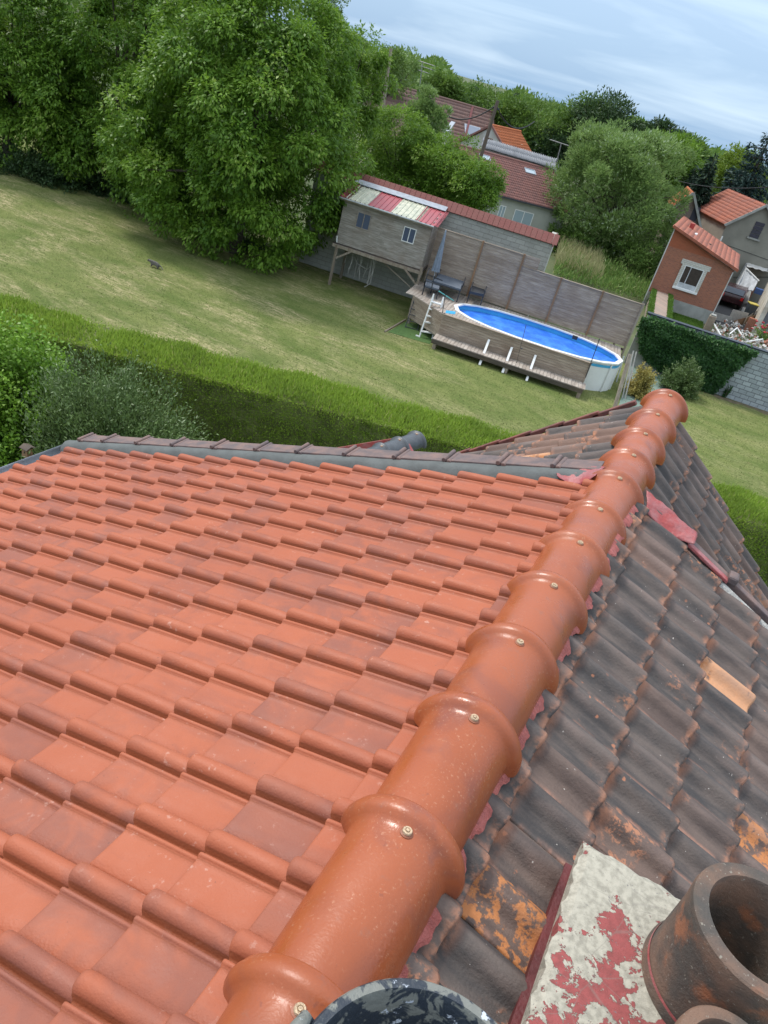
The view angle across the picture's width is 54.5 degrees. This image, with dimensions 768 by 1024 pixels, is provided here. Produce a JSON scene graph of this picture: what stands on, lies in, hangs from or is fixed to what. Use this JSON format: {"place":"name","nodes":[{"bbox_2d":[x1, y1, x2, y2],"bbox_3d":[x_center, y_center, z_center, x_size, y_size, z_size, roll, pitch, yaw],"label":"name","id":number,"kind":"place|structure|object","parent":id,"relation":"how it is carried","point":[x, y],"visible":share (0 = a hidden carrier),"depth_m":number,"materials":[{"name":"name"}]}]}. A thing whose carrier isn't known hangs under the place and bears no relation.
{"place":"outdoors","nodes":[
{"label":"outdoors","id":0,"kind":"place"},
{"bbox_2d":[0,130,767,499],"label":"lawn","id":1,"kind":"structure","parent":0,"point":[180,320],"depth_m":28.71,"materials":[{"name":"green plant"}]},
{"bbox_2d":[19,443,35,457],"bbox_3d":[-7.060,-0.653,14.755,0.200,1.546,0.220,27,32,17],"label":"birdhouse","id":2,"kind":"object","parent":1,"relation":"on","point":[25,447],"visible":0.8,"depth_m":14.37,"materials":[{"name":"brown wood"}]},
{"bbox_2d":[0,138,65,190],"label":"undergrowth","id":3,"kind":"object","parent":1,"relation":"on","point":[25,169],"visible":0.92,"depth_m":36.19,"materials":[{"name":"green plant"}]},
{"bbox_2d":[0,296,90,466],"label":"bush","id":4,"kind":"object","parent":1,"relation":"on","point":[16,371],"visible":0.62,"depth_m":15.31,"materials":[{"name":"green plant"}]},
{"bbox_2d":[0,0,111,169],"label":"cherry tree","id":5,"kind":"object","parent":1,"relation":"on","point":[10,120],"visible":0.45,"depth_m":35.13,"materials":[{"name":"green plant"}]},
{"bbox_2d":[12,149,111,197],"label":"undergrowth","id":6,"kind":"object","parent":1,"relation":"on","point":[73,184],"visible":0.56,"depth_m":36.56,"materials":[{"name":"green plant"}]},
{"bbox_2d":[78,166,129,203],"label":"undergrowth","id":7,"kind":"object","parent":1,"relation":"on","point":[98,176],"visible":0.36,"depth_m":37.70,"materials":[{"name":"green plant"}]},
{"bbox_2d":[7,337,218,463],"bbox_3d":[-5.484,-1.636,15.229,6.224,3.976,4.113,27,32,17],"label":"shrub","id":8,"kind":"object","parent":1,"relation":"on","point":[117,410],"visible":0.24,"depth_m":14.62,"materials":[{"name":"green plant"}]},
{"bbox_2d":[4,0,225,204],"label":"cherry tree","id":9,"kind":"object","parent":1,"relation":"on","point":[105,17],"visible":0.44,"depth_m":34.92,"materials":[{"name":"green plant"}]},
{"bbox_2d":[147,259,162,269],"bbox_3d":[-9.185,-9.970,29.977,0.701,0.275,0.197,15,31,-2],"label":"cat","id":10,"kind":"object","parent":1,"relation":"on","point":[155,263],"visible":1,"depth_m":29.91},
{"bbox_2d":[96,48,218,226],"bbox_3d":[-10.202,-17.101,35.337,6.336,9.041,6.286,27,32,17],"label":"cherry tree","id":11,"kind":"object","parent":1,"relation":"on","point":[118,184],"visible":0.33,"depth_m":33.74,"materials":[{"name":"green plant"}]},
{"bbox_2d":[92,0,377,275],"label":"cherry tree","id":12,"kind":"object","parent":1,"relation":"on","point":[247,107],"visible":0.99,"depth_m":30.06,"materials":[{"name":"green plant"}]},
{"bbox_2d":[211,214,265,254],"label":"undergrowth","id":13,"kind":"object","parent":1,"relation":"on","point":[247,241],"visible":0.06,"depth_m":35.49,"materials":[{"name":"green plant"}]},
{"bbox_2d":[0,389,767,1023],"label":"house","id":14,"kind":"structure","parent":1,"relation":"on","point":[288,733],"depth_m":2.26,"materials":[{"name":"ceramic"}]},
{"bbox_2d":[290,978,496,1023],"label":"bucket","id":15,"kind":"object","parent":14,"relation":"on","point":[400,1001],"visible":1,"depth_m":1.07,"materials":[{"name":"plastic"}]},
{"bbox_2d":[0,292,767,586],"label":"hedge","id":16,"kind":"object","parent":1,"relation":"on","point":[241,400],"visible":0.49,"depth_m":17.91,"materials":[{"name":"plant"}]},
{"bbox_2d":[328,179,448,309],"bbox_3d":[0.068,-12.018,33.671,4.516,4.390,2.326,20,31,6],"label":"treehouse","id":17,"kind":"object","parent":1,"relation":"on","point":[395,228],"visible":0.94,"depth_m":32.73,"materials":[{"name":"grey wood"}]},
{"bbox_2d":[345,251,377,286],"bbox_3d":[-1.141,-11.139,34.038,1.469,1.508,0.594,22,31,10],"label":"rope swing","id":18,"kind":"object","parent":17,"relation":"hanging from","point":[363,267],"visible":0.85,"depth_m":34.01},
{"bbox_2d":[355,211,371,230],"bbox_3d":[-0.904,-12.717,32.564,0.631,0.670,0.030,20,31,6],"label":"window","id":19,"kind":"structure","parent":17,"relation":"in","point":[363,220],"depth_m":32.56,"materials":[{"name":"blue glass"}]},
{"bbox_2d":[401,226,416,243],"bbox_3d":[1.082,-12.014,32.338,0.561,0.630,0.030,20,31,6],"label":"window","id":20,"kind":"structure","parent":17,"relation":"in","point":[408,235],"depth_m":32.33,"materials":[{"name":"blue glass"}]},
{"bbox_2d":[389,322,431,343],"bbox_3d":[1.235,-7.756,31.636,1.799,0.010,2.669,17,31,1],"label":"turf mat","id":21,"kind":"object","parent":1,"relation":"on","point":[406,331],"visible":0.71,"depth_m":31.16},
{"bbox_2d":[405,301,418,330],"bbox_3d":[1.315,-8.381,31.572,0.564,1.164,0.654,14,31,-4],"label":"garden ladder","id":22,"kind":"object","parent":21,"relation":"on","point":[411,321],"visible":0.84,"depth_m":31.56,"materials":[{"name":"wood"}]},
{"bbox_2d":[416,294,443,338],"bbox_3d":[2.111,-8.172,31.027,0.619,1.768,1.503,27,32,17],"label":"pool ladder","id":23,"kind":"object","parent":21,"relation":"on","point":[427,315],"visible":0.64,"depth_m":30.80,"materials":[{"name":"white plastic"}]},
{"bbox_2d":[299,161,559,315],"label":"block wall","id":24,"kind":"structure","parent":1,"relation":"on","point":[509,234],"depth_m":33.63,"materials":[{"name":"concrete"}]},
{"bbox_2d":[406,281,620,397],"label":"pool deck","id":25,"kind":"structure","parent":1,"relation":"on","point":[451,329],"depth_m":30.10,"materials":[{"name":"brown wood"}]},
{"bbox_2d":[422,267,442,298],"bbox_3d":[2.106,-9.861,32.106,0.739,0.925,1.245,17,31,0],"label":"garden chair","id":26,"kind":"object","parent":25,"relation":"on","point":[429,284],"visible":0.95,"depth_m":31.70,"materials":[{"name":"metal"}]},
{"bbox_2d":[431,230,445,280],"bbox_3d":[2.399,-11.014,32.556,0.500,2.491,0.511,27,32,17],"label":"parasol","id":27,"kind":"object","parent":25,"relation":"on","point":[436,264],"visible":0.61,"depth_m":32.54,"materials":[{"name":"grey fabric"}]},
{"bbox_2d":[430,269,465,301],"bbox_3d":[2.942,-10.181,32.932,1.295,1.015,2.128,19,31,5],"label":"garden sofa","id":28,"kind":"object","parent":25,"relation":"on","point":[452,283],"visible":0.62,"depth_m":32.37,"materials":[{"name":"fabric"}]},
{"bbox_2d":[466,282,486,305],"bbox_3d":[4.166,-9.809,33.021,0.665,0.905,1.660,18,31,3],"label":"garden chair","id":29,"kind":"object","parent":25,"relation":"on","point":[474,290],"visible":0.73,"depth_m":32.55,"materials":[{"name":"metal"}]},
{"bbox_2d":[424,227,644,357],"bbox_3d":[6.360,-9.316,32.961,9.458,3.720,0.135,20,31,6],"label":"wooden fence","id":30,"kind":"object","parent":1,"relation":"on","point":[514,280],"visible":0.92,"depth_m":32.65,"materials":[{"name":"wood"}]},
{"bbox_2d":[454,303,622,391],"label":"swimming pool","id":31,"kind":"structure","parent":1,"relation":"on","point":[603,369],"depth_m":31.69,"materials":[{"name":"liquid"}]},
{"bbox_2d":[613,354,631,406],"bbox_3d":[9.309,-5.074,29.133,0.130,2.115,0.915,13,31,-6],"label":"leaning timber","id":32,"kind":"object","parent":1,"relation":"on","point":[623,377],"visible":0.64,"depth_m":29.08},
{"bbox_2d":[619,365,669,407],"bbox_3d":[11.884,-5.483,33.033,2.381,0.006,9.037,23,31,11],"label":"ground sheet","id":33,"kind":"object","parent":1,"relation":"on","point":[629,398],"visible":0.09,"depth_m":32.88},
{"bbox_2d":[622,351,636,398],"bbox_3d":[10.104,-5.646,30.696,0.161,1.830,0.841,9,31,-12],"label":"leaning pole","id":34,"kind":"object","parent":33,"relation":"on","point":[628,374],"visible":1,"depth_m":30.68,"materials":[{"name":"wood"}]},
{"bbox_2d":[623,362,658,400],"bbox_3d":[10.819,-5.544,31.281,1.418,1.549,1.500,27,32,17],"label":"golden shrub","id":35,"kind":"object","parent":33,"relation":"on","point":[640,387],"visible":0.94,"depth_m":31.11,"materials":[{"name":"yellow plant"}]},
{"bbox_2d":[657,354,708,399],"bbox_3d":[13.329,-6.124,33.171,2.226,1.838,2.130,27,32,17],"label":"grey shrub","id":36,"kind":"object","parent":33,"relation":"on","point":[684,383],"visible":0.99,"depth_m":32.99,"materials":[{"name":"green plant"}]},
{"bbox_2d":[624,311,767,411],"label":"whitewashed wall","id":37,"kind":"structure","parent":1,"relation":"on","point":[748,382],"depth_m":34.15,"materials":[{"name":"concrete"}]},
{"bbox_2d":[635,315,758,394],"bbox_3d":[13.974,-7.105,34.190,5.417,2.768,0.685,21,31,8],"label":"ivy","id":38,"kind":"object","parent":37,"relation":"attached to","point":[663,343],"visible":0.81,"depth_m":33.93,"materials":[{"name":"green plant"}]},
{"bbox_2d":[701,391,767,414],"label":"soil strip","id":39,"kind":"object","parent":1,"relation":"on","point":[737,402],"visible":0.62,"depth_m":34.43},
{"bbox_2d":[722,385,732,397],"bbox_3d":[15.860,-5.595,34.442,0.402,0.691,0.331,27,32,17],"label":"weed","id":40,"kind":"object","parent":39,"relation":"on","point":[725,393],"visible":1,"depth_m":34.45,"materials":[{"name":"green plant"}]},
{"bbox_2d":[0,0,767,362],"bbox_3d":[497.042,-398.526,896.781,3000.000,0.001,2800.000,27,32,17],"label":"ground","id":41,"kind":"structure","parent":0,"point":[550,268],"depth_m":49.27,"materials":[{"name":"plant"}]},
{"bbox_2d":[3,0,144,102],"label":"background tree","id":42,"kind":"object","parent":41,"relation":"on","point":[101,38],"visible":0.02,"depth_m":57.02,"materials":[{"name":"green plant"}]},
{"bbox_2d":[92,0,282,97],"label":"background tree","id":43,"kind":"object","parent":41,"relation":"on","point":[187,23],"visible":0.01,"depth_m":51.44,"materials":[{"name":"green plant"}]},
{"bbox_2d":[287,0,350,66],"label":"poplar","id":44,"kind":"object","parent":41,"relation":"on","point":[337,1],"visible":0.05,"depth_m":73.33,"materials":[{"name":"green plant"}]},
{"bbox_2d":[314,19,402,143],"bbox_3d":[-2.300,-19.088,38.144,5.127,10.544,4.553,27,32,17],"label":"cherry tree","id":45,"kind":"object","parent":41,"relation":"on","point":[380,60],"visible":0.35,"depth_m":36.55,"materials":[{"name":"green plant"}]},
{"bbox_2d":[320,104,397,181],"bbox_3d":[-1.709,-23.122,48.523,6.019,6.865,5.921,5,33,-18],"label":"tree","id":46,"kind":"object","parent":41,"relation":"on","point":[358,134],"visible":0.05,"depth_m":46.73,"materials":[{"name":"green plant"}]},
{"bbox_2d":[373,48,391,175],"bbox_3d":[-0.185,-31.497,59.752,1.289,9.717,0.285,27,32,17],"label":"utility pole","id":47,"kind":"object","parent":41,"relation":"on","point":[390,52],"visible":0.34,"depth_m":58.34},
{"bbox_2d":[353,43,413,101],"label":"background tree","id":48,"kind":"object","parent":41,"relation":"on","point":[397,55],"visible":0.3,"depth_m":68.26,"materials":[{"name":"green plant"}]},
{"bbox_2d":[2,0,767,203],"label":"distant woodland","id":49,"kind":"object","parent":41,"relation":"on","point":[436,61],"visible":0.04,"depth_m":161.85,"materials":[{"name":"plant"}]},
{"bbox_2d":[356,80,417,181],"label":"brown roof house","id":50,"kind":"structure","parent":41,"relation":"on","point":[389,100],"depth_m":69.89,"materials":[{"name":"tile"}]},
{"bbox_2d":[352,101,446,190],"bbox_3d":[0.786,-19.554,43.325,5.577,7.515,5.627,27,32,17],"label":"tree","id":51,"kind":"object","parent":41,"relation":"on","point":[385,141],"visible":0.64,"depth_m":41.65,"materials":[{"name":"green plant"}]},
{"bbox_2d":[384,43,422,91],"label":"background tree","id":52,"kind":"object","parent":41,"relation":"on","point":[415,66],"visible":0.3,"depth_m":83.50,"materials":[{"name":"green plant"}]},
{"bbox_2d":[403,81,438,181],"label":"sapling poplar","id":53,"kind":"object","parent":41,"relation":"on","point":[427,102],"visible":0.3,"depth_m":44.79,"materials":[{"name":"green plant"}]},
{"bbox_2d":[386,128,481,201],"bbox_3d":[2.973,-18.364,42.995,5.915,6.954,5.640,27,32,17],"label":"tree","id":54,"kind":"object","parent":41,"relation":"on","point":[451,158],"visible":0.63,"depth_m":41.05,"materials":[{"name":"green plant"}]},
{"bbox_2d":[417,101,454,153],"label":"sapling poplar","id":55,"kind":"object","parent":41,"relation":"on","point":[436,115],"visible":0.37,"depth_m":44.99,"materials":[{"name":"green plant"}]},
{"bbox_2d":[417,68,470,102],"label":"skyline tree","id":56,"kind":"object","parent":41,"relation":"on","point":[449,86],"visible":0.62,"depth_m":83.79,"materials":[{"name":"green plant"}]},
{"bbox_2d":[442,121,454,156],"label":"white gable","id":57,"kind":"structure","parent":41,"relation":"on","point":[452,123],"depth_m":59.97,"materials":[{"name":"metal"}]},
{"bbox_2d":[429,95,493,146],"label":"brown roof house","id":58,"kind":"structure","parent":41,"relation":"on","point":[462,110],"depth_m":74.70,"materials":[{"name":"tile"}]},
{"bbox_2d":[442,155,508,216],"bbox_3d":[4.638,-16.616,41.565,3.718,6.345,4.087,13,31,-5],"label":"tree","id":59,"kind":"object","parent":41,"relation":"on","point":[490,184],"visible":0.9,"depth_m":39.88,"materials":[{"name":"green plant"}]},
{"bbox_2d":[462,75,503,108],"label":"skyline tree","id":60,"kind":"object","parent":41,"relation":"on","point":[479,100],"visible":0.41,"depth_m":91.55,"materials":[{"name":"green plant"}]},
{"bbox_2d":[478,100,499,159],"bbox_3d":[7.154,-26.054,55.656,0.598,8.478,0.304,27,32,17],"label":"utility pole","id":61,"kind":"object","parent":41,"relation":"on","point":[496,108],"visible":0.34,"depth_m":54.36,"materials":[{"name":"wood"}]},
{"bbox_2d":[430,98,493,119],"bbox_3d":[5.638,-29.482,54.327,4.939,1.669,0.095,20,31,6],"label":"overhead cable","id":62,"kind":"object","parent":61,"relation":"attached to","point":[471,117],"visible":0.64,"depth_m":54.42,"materials":[{"name":"black rubber"}]},
{"bbox_2d":[498,110,534,128],"bbox_3d":[10.882,-32.315,61.197,0.095,1.508,17.150,23,31,10],"label":"overhead cable","id":63,"kind":"object","parent":61,"relation":"attached to","point":[512,126],"visible":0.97,"depth_m":60.93,"materials":[{"name":"black rubber"}]},
{"bbox_2d":[455,124,531,151],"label":"orange roof house","id":64,"kind":"structure","parent":41,"relation":"on","point":[508,136],"depth_m":70.84,"materials":[{"name":"tile"}]},
{"bbox_2d":[446,144,568,231],"bbox_3d":[9.251,-26.337,60.658,8.424,4.840,12.585,9,32,-13],"label":"bungalow","id":65,"kind":"object","parent":41,"relation":"on","point":[524,201],"visible":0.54,"depth_m":56.74,"materials":[{"name":"tile"}]},
{"bbox_2d":[497,205,506,216],"bbox_3d":[8.788,-22.436,55.993,0.517,1.150,0.050,9,32,-13],"label":"window","id":66,"kind":"structure","parent":65,"relation":"in","point":[502,208],"depth_m":55.90,"materials":[{"name":"clear glass"}]},
{"bbox_2d":[480,138,555,169],"bbox_3d":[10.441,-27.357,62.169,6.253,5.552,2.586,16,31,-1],"label":"corrugated roof","id":67,"kind":"structure","parent":65,"relation":"on","point":[507,150],"depth_m":60.79,"materials":[{"name":"metal"}]},
{"bbox_2d":[511,209,533,225],"bbox_3d":[10.469,-22.165,56.390,1.542,1.150,0.050,9,32,-13],"label":"window","id":68,"kind":"structure","parent":65,"relation":"in","point":[520,216],"depth_m":56.32,"materials":[{"name":"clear glass"}]},
{"bbox_2d":[549,139,567,163],"bbox_3d":[14.843,-30.845,63.956,1.899,1.665,0.601,23,31,12],"label":"tv aerial","id":69,"kind":"object","parent":65,"relation":"on","point":[559,148],"visible":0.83,"depth_m":63.68,"materials":[{"name":"metal"}]},
{"bbox_2d":[482,84,542,151],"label":"skyline tree","id":70,"kind":"object","parent":41,"relation":"on","point":[503,110],"visible":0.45,"depth_m":75.92,"materials":[{"name":"green plant"}]},
{"bbox_2d":[488,85,583,157],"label":"skyline tree","id":71,"kind":"object","parent":41,"relation":"on","point":[544,103],"visible":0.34,"depth_m":75.97,"materials":[{"name":"green plant"}]},
{"bbox_2d":[526,124,593,187],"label":"skyline tree","id":72,"kind":"object","parent":41,"relation":"on","point":[552,150],"visible":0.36,"depth_m":75.47,"materials":[{"name":"green plant"}]},
{"bbox_2d":[554,234,606,281],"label":"tall dry grass","id":73,"kind":"structure","parent":41,"relation":"on","point":[594,260],"depth_m":50.78,"materials":[{"name":"plant"}]},
{"bbox_2d":[544,90,623,160],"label":"skyline tree","id":74,"kind":"object","parent":41,"relation":"on","point":[572,100],"visible":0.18,"depth_m":76.37,"materials":[{"name":"green plant"}]},
{"bbox_2d":[552,218,619,256],"bbox_3d":[14.982,-19.872,56.276,5.720,4.539,6.195,27,32,17],"label":"bush","id":75,"kind":"object","parent":41,"relation":"on","point":[563,232],"visible":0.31,"depth_m":55.69,"materials":[{"name":"green plant"}]},
{"bbox_2d":[562,85,647,212],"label":"skyline tree","id":76,"kind":"object","parent":41,"relation":"on","point":[604,114],"visible":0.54,"depth_m":73.97,"materials":[{"name":"green plant"}]},
{"bbox_2d":[553,234,659,301],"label":"weeds","id":77,"kind":"object","parent":41,"relation":"on","point":[638,283],"visible":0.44,"depth_m":49.80,"materials":[{"name":"green plant"}]},
{"bbox_2d":[589,115,639,207],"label":"skyline tree","id":78,"kind":"object","parent":41,"relation":"on","point":[613,158],"depth_m":80.26,"materials":[{"name":"green plant"}]},
{"bbox_2d":[539,116,698,269],"bbox_3d":[17.438,-23.689,56.242,11.934,10.648,11.488,27,32,17],"label":"silver tree","id":79,"kind":"object","parent":41,"relation":"on","point":[638,179],"visible":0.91,"depth_m":53.67,"materials":[{"name":"green plant"}]},
{"bbox_2d":[612,235,662,276],"bbox_3d":[18.031,-18.037,54.485,4.915,4.297,4.265,27,32,17],"label":"bush","id":80,"kind":"object","parent":41,"relation":"on","point":[637,260],"visible":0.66,"depth_m":53.11,"materials":[{"name":"green plant"}]},
{"bbox_2d":[622,119,652,154],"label":"skyline tree","id":81,"kind":"object","parent":41,"relation":"on","point":[644,123],"visible":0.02,"depth_m":75.15,"materials":[{"name":"green plant"}]},
{"bbox_2d":[633,114,697,170],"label":"skyline tree","id":82,"kind":"object","parent":41,"relation":"on","point":[660,123],"visible":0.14,"depth_m":72.91,"materials":[{"name":"green plant"}]},
{"bbox_2d":[634,128,705,210],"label":"skyline tree","id":83,"kind":"object","parent":41,"relation":"on","point":[682,136],"visible":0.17,"depth_m":67.86,"materials":[{"name":"green plant"}]},
{"bbox_2d":[645,164,699,249],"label":"conifer","id":84,"kind":"object","parent":41,"relation":"on","point":[690,179],"visible":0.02,"depth_m":66.97,"materials":[{"name":"green plant"}]},
{"bbox_2d":[650,186,701,271],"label":"brick house","id":85,"kind":"structure","parent":41,"relation":"on","point":[692,213],"depth_m":57.73,"materials":[{"name":"brick"}]},
{"bbox_2d":[689,207,700,220],"bbox_3d":[24.087,-23.092,57.686,0.500,1.000,0.025,20,31,7],"label":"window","id":86,"kind":"structure","parent":85,"relation":"in","point":[693,217],"depth_m":57.74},
{"bbox_2d":[645,131,719,237],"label":"skyline tree","id":87,"kind":"object","parent":41,"relation":"on","point":[705,149],"visible":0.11,"depth_m":70.57,"materials":[{"name":"green plant"}]},
{"bbox_2d":[648,153,720,250],"bbox_3d":[26.761,-25.645,64.545,5.137,10.257,5.290,14,31,-4],"label":"conifer","id":88,"kind":"object","parent":41,"relation":"on","point":[702,194],"visible":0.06,"depth_m":63.03,"materials":[{"name":"green plant"}]},
{"bbox_2d":[642,216,739,323],"bbox_3d":[21.246,-16.582,50.572,4.708,5.012,10.108,25,32,14],"label":"brick annex","id":89,"kind":"object","parent":41,"relation":"on","point":[693,275],"visible":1,"depth_m":47.15,"materials":[{"name":"brick"}]},
{"bbox_2d":[676,265,703,291],"bbox_3d":[19.337,-14.743,47.066,1.197,1.393,0.052,20,31,5],"label":"window","id":90,"kind":"structure","parent":89,"relation":"in","point":[690,277],"depth_m":47.06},
{"bbox_2d":[703,313,716,330],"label":"gate pillar","id":91,"kind":"structure","parent":41,"relation":"on","point":[710,322],"depth_m":45.94,"materials":[{"name":"concrete"}]},
{"bbox_2d":[710,132,767,202],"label":"cedar","id":92,"kind":"object","parent":41,"relation":"on","point":[746,178],"visible":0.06,"depth_m":67.61,"materials":[{"name":"green plant"}]},
{"bbox_2d":[710,140,767,195],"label":"lime tree","id":93,"kind":"object","parent":41,"relation":"on","point":[726,157],"visible":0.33,"depth_m":76.05,"materials":[{"name":"green plant"}]},
{"bbox_2d":[712,319,767,349],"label":"rubble heap","id":94,"kind":"object","parent":41,"relation":"on","point":[755,340],"visible":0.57,"depth_m":45.92,"materials":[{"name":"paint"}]},
{"bbox_2d":[750,320,767,342],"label":"rose bush","id":95,"kind":"object","parent":41,"relation":"on","point":[759,332],"visible":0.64,"depth_m":47.35,"materials":[{"name":"green plant"}]},
{"label":"grass strip","id":96,"kind":"structure","parent":41,"relation":"on","visible":0},
{"bbox_2d":[644,288,673,318],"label":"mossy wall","id":97,"kind":"structure","parent":96,"relation":"on","point":[659,303],"depth_m":44.45,"materials":[{"name":"plant"}]},
{"bbox_2d":[672,312,702,328],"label":"yard grass","id":98,"kind":"structure","parent":96,"relation":"on","point":[687,320],"depth_m":47.17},
{"bbox_2d":[419,61,433,91],"bbox_3d":[2.826,-31.114,53.345,1.187,1.847,0.609,23,31,12],"label":"tv aerial","id":99,"kind":"object","parent":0,"point":[423,71],"visible":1,"depth_m":53.06,"materials":[{"name":"metal"}]},
{"bbox_2d":[266,0,767,166],"label":"sky","id":100,"kind":"structure","parent":0,"point":[702,65],"materials":[{"name":"blue"}]},
{"bbox_2d":[679,181,767,188],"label":"overhead cable","id":101,"kind":"object","parent":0,"point":[723,187],"visible":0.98,"depth_m":53.25,"materials":[{"name":"black rubber"}]},
{"bbox_2d":[714,300,767,336],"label":"yard","id":102,"kind":"structure","parent":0,"point":[725,308],"depth_m":54.07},
{"bbox_2d":[699,189,767,302],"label":"grey house","id":103,"kind":"structure","parent":102,"relation":"on","point":[737,222],"depth_m":58.46,"materials":[{"name":"tile"}]},
{"bbox_2d":[719,282,748,309],"bbox_3d":[26.206,-16.447,56.017,1.844,1.530,4.568,25,32,14],"label":"parked car","id":104,"kind":"object","parent":102,"relation":"on","point":[734,293],"visible":0.56,"depth_m":54.36,"materials":[{"name":"red paint"}]},
{"bbox_2d":[714,309,756,326],"bbox_3d":[25.136,-13.844,52.078,1.489,0.750,8.640,35,36,29],"label":"board barrier","id":105,"kind":"object","parent":102,"relation":"on","point":[741,317],"visible":0.7,"depth_m":50.53,"materials":[{"name":"wood"}]},
{"bbox_2d":[735,263,767,303],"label":"sheeting shelter","id":106,"kind":"object","parent":102,"relation":"on","point":[747,277],"visible":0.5,"depth_m":57.07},
{"bbox_2d":[744,301,758,316],"bbox_3d":[25.955,-14.275,52.828,0.660,1.090,0.750,16,31,0],"label":"wheelie bin","id":107,"kind":"object","parent":102,"relation":"on","point":[751,308],"visible":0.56,"depth_m":52.52,"materials":[{"name":"grey plastic"}]},
{"bbox_2d":[743,282,767,333],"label":"peeling wall","id":108,"kind":"structure","parent":102,"relation":"on","point":[762,308],"depth_m":48.88,"materials":[{"name":"concrete"}]},
{"bbox_2d":[749,287,763,298],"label":"blue crates","id":109,"kind":"object","parent":102,"relation":"on","point":[758,291],"visible":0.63,"depth_m":57.70,"materials":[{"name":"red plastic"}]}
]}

